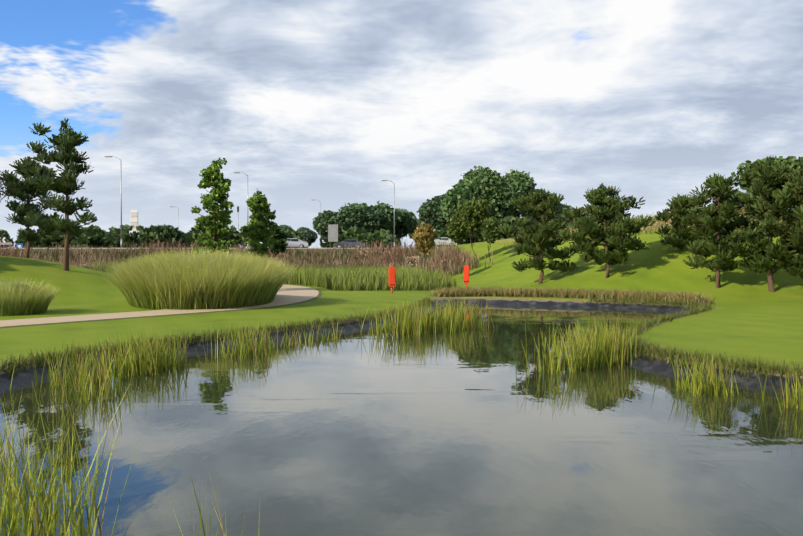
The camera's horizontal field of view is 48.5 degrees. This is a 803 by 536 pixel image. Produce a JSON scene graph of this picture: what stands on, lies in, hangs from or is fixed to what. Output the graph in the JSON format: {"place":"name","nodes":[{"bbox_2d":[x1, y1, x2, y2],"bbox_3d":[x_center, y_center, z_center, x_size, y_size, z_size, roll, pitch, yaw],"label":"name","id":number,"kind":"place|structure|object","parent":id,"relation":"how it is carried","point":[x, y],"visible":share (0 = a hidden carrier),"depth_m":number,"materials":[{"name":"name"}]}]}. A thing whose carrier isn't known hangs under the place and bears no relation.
{"place":"outdoors","nodes":[
{"label":"outdoors","id":0,"kind":"place"},
{"bbox_2d":[0,285,318,326],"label":"foot path","id":1,"kind":"structure","parent":0,"point":[287,294],"depth_m":36.33,"materials":[{"name":"beige concrete"}]},
{"bbox_2d":[5,248,411,248],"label":"road","id":2,"kind":"structure","parent":0,"point":[188,248],"depth_m":109.76,"materials":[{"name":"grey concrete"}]},
{"bbox_2d":[0,237,5,247],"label":"chevron sign","id":3,"kind":"object","parent":2,"relation":"on","point":[2,239],"visible":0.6,"depth_m":116.87,"materials":[{"name":"silver metal"}]},
{"bbox_2d":[105,156,121,247],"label":"street lamp post","id":4,"kind":"object","parent":2,"relation":"on","point":[121,202],"visible":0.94,"depth_m":111.08,"materials":[{"name":"silver metal"}]},
{"bbox_2d":[234,172,248,246],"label":"street lamp post","id":5,"kind":"object","parent":2,"relation":"on","point":[247,198],"visible":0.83,"depth_m":129.26,"materials":[{"name":"silver metal"}]},
{"bbox_2d":[285,238,308,247],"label":"silver car","id":6,"kind":"object","parent":2,"relation":"on","point":[295,242],"visible":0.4,"depth_m":116.79,"materials":[{"name":"grey paint"}]},
{"bbox_2d":[328,224,337,241],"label":"road sign","id":7,"kind":"object","parent":2,"relation":"on","point":[332,232],"visible":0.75,"depth_m":134.58,"materials":[{"name":"silver metal"}]},
{"bbox_2d":[333,239,365,247],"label":"dark car","id":8,"kind":"object","parent":2,"relation":"on","point":[345,242],"visible":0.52,"depth_m":124.86,"materials":[{"name":"grey paint"}]},
{"bbox_2d":[382,180,394,245],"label":"street lamp post","id":9,"kind":"object","parent":2,"relation":"on","point":[394,210],"visible":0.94,"depth_m":139.65,"materials":[{"name":"silver metal"}]},
{"bbox_2d":[0,304,802,535],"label":"pond water","id":10,"kind":"structure","parent":0,"point":[470,432],"depth_m":12.82,"materials":[{"name":"grey liquid"}]},
{"bbox_2d":[0,215,802,393],"bbox_3d":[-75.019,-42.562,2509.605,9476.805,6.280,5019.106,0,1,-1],"label":"ground","id":11,"kind":"structure","parent":0,"point":[750,314],"depth_m":40.29,"materials":[{"name":"green plant"}]},
{"bbox_2d":[0,242,11,247],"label":"guard rail","id":12,"kind":"object","parent":11,"relation":"on","point":[5,243],"visible":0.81,"depth_m":108.06,"materials":[{"name":"silver metal"}]},
{"bbox_2d":[130,210,137,233],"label":"retail totem sign","id":13,"kind":"object","parent":11,"relation":"on","point":[134,218],"visible":0.4,"depth_m":148.78,"materials":[{"name":"white paint"}]},
{"bbox_2d":[0,245,300,315],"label":"tall grass beds","id":14,"kind":"object","parent":11,"relation":"on","point":[189,281],"depth_m":37.92,"materials":[{"name":"green plant"}]},
{"bbox_2d":[0,286,321,327],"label":"path edging","id":15,"kind":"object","parent":11,"relation":"on","point":[316,297],"depth_m":34.67,"materials":[{"name":"grey concrete"}]},
{"bbox_2d":[237,206,238,231],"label":"traffic signal pole","id":16,"kind":"object","parent":11,"relation":"on","point":[238,217],"visible":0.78,"depth_m":149.25,"materials":[{"name":"silver metal"}]},
{"bbox_2d":[0,238,480,290],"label":"reeds","id":17,"kind":"object","parent":11,"relation":"on","point":[350,276],"visible":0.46,"depth_m":89.26,"materials":[{"name":"brown plant"}]},
{"bbox_2d":[70,249,454,268],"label":"scrub bushes","id":18,"kind":"object","parent":11,"relation":"on","point":[368,251],"depth_m":95.53,"materials":[{"name":"brown plant"}]},
{"bbox_2d":[0,213,574,247],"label":"roadside hedge shrubs","id":19,"kind":"object","parent":11,"relation":"on","point":[95,236],"visible":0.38,"depth_m":143.79,"materials":[{"name":"green plant"}]},
{"bbox_2d":[388,266,394,292],"bbox_3d":[-0.568,0.756,53.294,0.380,1.720,0.295,0,1,-9],"label":"lifebuoy station","id":20,"kind":"object","parent":11,"relation":"on","point":[391,276],"visible":0.9,"depth_m":53.17,"materials":[{"name":"orange plastic"}]},
{"bbox_2d":[0,118,802,278],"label":"pine trees","id":21,"kind":"object","parent":11,"relation":"on","point":[42,181],"visible":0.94,"depth_m":49.19,"materials":[{"name":"green plant"}]},
{"bbox_2d":[0,294,802,535],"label":"pond reeds","id":22,"kind":"object","parent":11,"relation":"on","point":[597,352],"visible":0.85,"depth_m":17.79,"materials":[{"name":"green plant"}]},
{"bbox_2d":[0,205,802,384],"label":"bank fringe grass","id":23,"kind":"structure","parent":11,"relation":"on","point":[701,303],"depth_m":29.47,"materials":[{"name":"green plant"}]},
{"bbox_2d":[0,134,802,291],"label":"tree","id":24,"kind":"object","parent":11,"relation":"on","point":[478,199],"depth_m":85.19,"materials":[{"name":"green plant"}]},
{"bbox_2d":[434,237,456,245],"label":"white car","id":25,"kind":"object","parent":11,"relation":"on","point":[437,241],"visible":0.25,"depth_m":133.13,"materials":[{"name":"white paint"}]},
{"bbox_2d":[464,265,468,286],"bbox_3d":[4.336,0.650,59.463,0.380,1.720,0.295,0,1,4],"label":"lifebuoy station","id":26,"kind":"object","parent":11,"relation":"on","point":[466,274],"visible":0.96,"depth_m":59.33,"materials":[{"name":"orange plastic"}]},
{"bbox_2d":[485,251,492,267],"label":"tree stake","id":27,"kind":"object","parent":11,"relation":"on","point":[485,257],"visible":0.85,"depth_m":79.55,"materials":[{"name":"brown wood"}]},
{"bbox_2d":[0,0,802,247],"label":"sky","id":28,"kind":"structure","parent":0,"point":[325,101],"materials":[{"name":"white"}]}
]}

